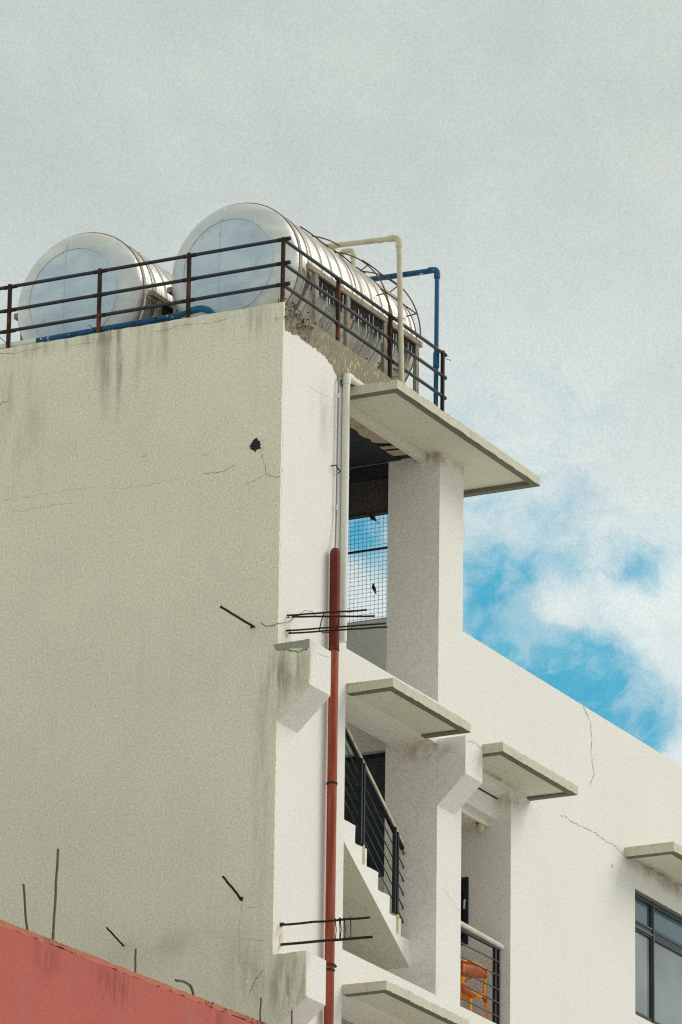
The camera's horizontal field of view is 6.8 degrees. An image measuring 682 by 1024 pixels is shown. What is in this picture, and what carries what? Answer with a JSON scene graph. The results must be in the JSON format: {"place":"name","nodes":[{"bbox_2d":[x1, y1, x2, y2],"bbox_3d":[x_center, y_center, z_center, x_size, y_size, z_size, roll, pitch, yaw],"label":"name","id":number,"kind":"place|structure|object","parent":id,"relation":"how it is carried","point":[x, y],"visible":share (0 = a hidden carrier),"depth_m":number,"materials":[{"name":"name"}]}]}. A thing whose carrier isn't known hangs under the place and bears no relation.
{"place":"outdoors","nodes":[
{"label":"outdoors","id":0,"kind":"place"},
{"bbox_2d":[0,0,681,765],"label":"sky","id":1,"kind":"structure","parent":0,"point":[528,153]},
{"label":"ground","id":2,"kind":"structure","parent":0,"visible":0},
{"bbox_2d":[0,919,266,1023],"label":"red building","id":3,"kind":"structure","parent":2,"relation":"on","point":[43,980],"depth_m":51.39,"materials":[{"name":"paint"}]},
{"bbox_2d":[22,884,28,929],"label":"standing rod","id":4,"kind":"object","parent":3,"relation":"on","point":[25,912],"visible":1,"depth_m":50.92,"materials":[{"name":"metal"}]},
{"bbox_2d":[52,848,58,945],"bbox_3d":[-2.565,3.468,51.431,0.030,0.930,0.071,-9,-21,26],"label":"standing rod","id":5,"kind":"object","parent":3,"relation":"on","point":[55,895],"visible":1,"depth_m":51.43,"materials":[{"name":"metal"}]},
{"bbox_2d":[134,949,136,977],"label":"standing rod","id":6,"kind":"object","parent":3,"relation":"on","point":[135,962],"visible":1,"depth_m":52.60,"materials":[{"name":"metal"}]},
{"bbox_2d":[175,979,193,994],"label":"standing rod","id":7,"kind":"object","parent":3,"relation":"on","point":[186,983],"visible":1,"depth_m":53.43,"materials":[{"name":"metal"}]},
{"bbox_2d":[259,997,261,1020],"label":"standing rod","id":8,"kind":"object","parent":3,"relation":"on","point":[260,1009],"visible":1,"depth_m":54.69,"materials":[{"name":"metal"}]},
{"bbox_2d":[0,302,681,1023],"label":"apartment building","id":9,"kind":"structure","parent":2,"relation":"on","point":[166,490],"depth_m":58.23,"materials":[{"name":"white paint"}]},
{"bbox_2d":[14,290,180,340],"bbox_3d":[-2.119,-1.287,61.044,1.677,1.145,2.620,-9,-21,26],"label":"tank stand","id":10,"kind":"object","parent":9,"relation":"on","point":[159,299],"visible":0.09,"depth_m":59.91,"materials":[{"name":"grey metal"}]},
{"bbox_2d":[18,232,172,339],"bbox_3d":[-2.116,-1.824,61.211,1.529,1.529,3.076,-9,-21,26],"label":"water tank","id":11,"kind":"object","parent":10,"relation":"on","point":[83,252],"visible":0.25,"depth_m":59.96,"materials":[{"name":"silver metal"}]},
{"bbox_2d":[0,305,215,349],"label":"parapet pipe","id":12,"kind":"object","parent":9,"relation":"on","point":[193,310],"visible":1,"depth_m":58.91,"materials":[{"name":"blue plastic"}]},
{"bbox_2d":[106,927,123,945],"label":"steel rod","id":13,"kind":"object","parent":9,"relation":"attached to","point":[116,938],"visible":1,"depth_m":56.52,"materials":[{"name":"black metal"}]},
{"bbox_2d":[0,236,450,410],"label":"roof railing","id":14,"kind":"object","parent":9,"relation":"on","point":[283,285],"visible":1,"depth_m":59.08,"materials":[{"name":"brown metal"}]},
{"bbox_2d":[222,876,242,900],"bbox_3d":[-1.067,3.683,56.049,0.057,0.169,0.395,-9,-21,26],"label":"steel rod","id":15,"kind":"object","parent":9,"relation":"attached to","point":[240,898],"visible":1,"depth_m":56.05,"materials":[{"name":"black metal"}]},
{"bbox_2d":[220,606,254,628],"bbox_3d":[-1.033,1.048,56.739,0.047,0.050,0.698,-9,-21,26],"label":"steel rod","id":16,"kind":"object","parent":9,"relation":"attached to","point":[237,616],"visible":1,"depth_m":56.72,"materials":[{"name":"black metal"}]},
{"bbox_2d":[167,263,422,393],"bbox_3d":[-0.479,-1.533,60.240,1.677,1.145,2.620,-9,-21,26],"label":"tank stand","id":17,"kind":"object","parent":9,"relation":"on","point":[361,307],"visible":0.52,"depth_m":59.91,"materials":[{"name":"grey metal"}]},
{"bbox_2d":[172,203,416,382],"bbox_3d":[-0.476,-2.101,60.417,1.513,1.513,3.076,-9,-21,26],"label":"water tank","id":18,"kind":"object","parent":17,"relation":"on","point":[237,224],"visible":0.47,"depth_m":59.24,"materials":[{"name":"silver metal"}]},
{"bbox_2d":[339,248,356,267],"bbox_3d":[-0.138,-2.747,61.013,0.234,0.435,0.936,-9,-21,26],"label":"tank inlet pipe","id":19,"kind":"object","parent":18,"relation":"on","point":[352,251],"visible":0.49,"depth_m":61.37,"materials":[{"name":"beige plastic"}]},
{"bbox_2d":[300,226,420,334],"bbox_3d":[-0.090,-2.396,60.853,1.368,0.907,1.510,-9,-21,26],"label":"hoop cage","id":20,"kind":"object","parent":18,"relation":"on","point":[373,272],"visible":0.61,"depth_m":60.90,"materials":[{"name":"metal"}]},
{"bbox_2d":[280,916,369,926],"bbox_3d":[-0.157,3.983,55.859,0.989,0.068,0.053,-9,-21,26],"label":"steel rod","id":21,"kind":"object","parent":9,"relation":"attached to","point":[321,921],"visible":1,"depth_m":55.85,"materials":[{"name":"black metal"}]},
{"bbox_2d":[335,916,350,940],"bbox_3d":[0.018,4.057,55.750,0.181,0.233,0.020,-9,-21,26],"label":"wire stirrup","id":22,"kind":"object","parent":21,"relation":"attached to","point":[341,928],"visible":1,"depth_m":55.75,"materials":[{"name":"metal"}]},
{"bbox_2d":[280,936,372,945],"bbox_3d":[-0.141,4.177,55.811,1.006,0.057,0.049,-9,-21,26],"label":"steel rod","id":23,"kind":"object","parent":9,"relation":"attached to","point":[325,940],"visible":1,"depth_m":55.80,"materials":[{"name":"black metal"}]},
{"bbox_2d":[287,609,366,617],"bbox_3d":[-0.143,1.001,56.916,0.900,0.079,0.033,-9,-21,26],"label":"steel rod","id":24,"kind":"object","parent":9,"relation":"attached to","point":[288,615],"visible":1,"depth_m":56.90,"materials":[{"name":"black metal"}]},
{"bbox_2d":[319,613,339,633],"bbox_3d":[-0.117,1.093,56.887,0.223,0.228,0.016,-6,-20,21],"label":"wire stirrup","id":25,"kind":"object","parent":24,"relation":"hanging from","point":[334,630],"visible":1,"depth_m":56.86,"materials":[{"name":"metal"}]},
{"bbox_2d":[278,298,380,364],"bbox_3d":[-0.125,-1.845,59.147,0.154,0.273,2.303,-9,-21,26],"label":"scrap heap","id":26,"kind":"object","parent":9,"relation":"on","point":[294,305],"visible":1,"depth_m":58.56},
{"bbox_2d":[324,548,339,1023],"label":"drainpipe","id":27,"kind":"object","parent":9,"relation":"attached to","point":[334,649],"visible":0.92,"depth_m":57.28,"materials":[{"name":"red paint"}]},
{"bbox_2d":[292,615,374,618],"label":"steel rod","id":28,"kind":"object","parent":9,"relation":"attached to","point":[334,616],"visible":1,"depth_m":56.97,"materials":[{"name":"black metal"}]},
{"bbox_2d":[286,622,385,631],"bbox_3d":[-0.049,1.136,56.806,1.111,0.101,0.034,-9,-21,26],"label":"steel rod","id":29,"kind":"object","parent":9,"relation":"attached to","point":[335,627],"visible":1,"depth_m":56.79,"materials":[{"name":"black metal"}]},
{"bbox_2d":[331,377,342,547],"bbox_3d":[-0.030,-0.498,58.553,0.064,1.896,0.218,-9,-21,26],"label":"conduit","id":30,"kind":"object","parent":9,"relation":"attached to","point":[336,465],"visible":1,"depth_m":58.52,"materials":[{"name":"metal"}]},
{"bbox_2d":[288,626,386,633],"bbox_3d":[-0.038,1.166,56.847,1.107,0.110,0.046,-9,-21,26],"label":"steel rod","id":31,"kind":"object","parent":9,"relation":"attached to","point":[290,632],"visible":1,"depth_m":56.83,"materials":[{"name":"black metal"}]},
{"bbox_2d":[339,372,364,642],"bbox_3d":[0.172,0.020,58.766,0.094,2.911,0.676,-9,-21,26],"label":"white pipe","id":32,"kind":"object","parent":9,"relation":"attached to","point":[348,378],"visible":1,"depth_m":58.52,"materials":[{"name":"plastic"}]},
{"bbox_2d":[344,753,384,876],"bbox_3d":[0.067,3.250,60.221,1.006,1.369,0.080,-9,-21,26],"label":"door","id":33,"kind":"structure","parent":9,"relation":"in","point":[375,763],"depth_m":60.15,"materials":[{"name":"black"}]},
{"bbox_2d":[325,235,406,382],"bbox_3d":[0.197,-1.919,60.483,1.052,2.054,0.183,-9,-21,26],"label":"vent pipe","id":34,"kind":"object","parent":9,"relation":"on","point":[397,239],"visible":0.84,"depth_m":60.39,"materials":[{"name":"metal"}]},
{"bbox_2d":[347,478,387,622],"bbox_3d":[-0.378,0.502,61.270,1.978,1.590,0.031,-9,-21,26],"label":"wire screen","id":35,"kind":"object","parent":9,"relation":"on","point":[354,552],"visible":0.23,"depth_m":60.94,"materials":[{"name":"black metal"}]},
{"bbox_2d":[368,513,379,523],"bbox_3d":[0.343,0.075,60.991,0.188,0.067,0.049,39,4,32],"label":"bird","id":36,"kind":"object","parent":35,"relation":"on","point":[371,516],"visible":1,"depth_m":60.98},
{"bbox_2d":[344,722,407,933],"bbox_3d":[0.212,2.983,58.828,0.100,2.411,2.124,-9,-21,26],"label":"stair railing","id":37,"kind":"object","parent":9,"relation":"attached to","point":[397,840],"visible":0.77,"depth_m":59.10,"materials":[{"name":"metal"}]},
{"bbox_2d":[370,267,439,406],"bbox_3d":[0.422,-1.569,61.638,1.416,2.127,0.072,-9,-21,26],"label":"blue riser pipe","id":38,"kind":"object","parent":9,"relation":"on","point":[432,270],"visible":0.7,"depth_m":61.53,"materials":[{"name":"blue plastic"}]},
{"bbox_2d":[461,877,468,944],"bbox_3d":[1.115,4.281,61.223,0.525,0.739,0.061,-9,-21,26],"label":"window","id":39,"kind":"structure","parent":9,"relation":"in","point":[464,880],"depth_m":61.15,"materials":[{"name":"black glass"}]},
{"bbox_2d":[460,959,490,1019],"bbox_3d":[1.262,5.053,60.245,0.455,0.636,0.692,-9,-21,26],"label":"plastic chair","id":40,"kind":"object","parent":9,"relation":"on","point":[474,970],"visible":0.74,"depth_m":60.10,"materials":[{"name":"orange plastic"}]},
{"bbox_2d":[476,822,484,833],"bbox_3d":[1.488,3.376,61.213,0.092,0.123,0.092,-9,-21,26],"label":"ceiling lamp","id":41,"kind":"object","parent":9,"relation":"attached to","point":[480,828],"visible":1,"depth_m":61.18,"materials":[{"name":"beige glass"}]},
{"bbox_2d":[460,921,503,1023],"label":"balcony railing","id":42,"kind":"object","parent":9,"relation":"on","point":[483,938],"visible":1,"depth_m":60.38,"materials":[{"name":"metal"}]},
{"bbox_2d":[635,890,681,1023],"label":"window","id":43,"kind":"structure","parent":9,"relation":"in","point":[658,929],"depth_m":64.33,"materials":[{"name":"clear glass"}]}
]}

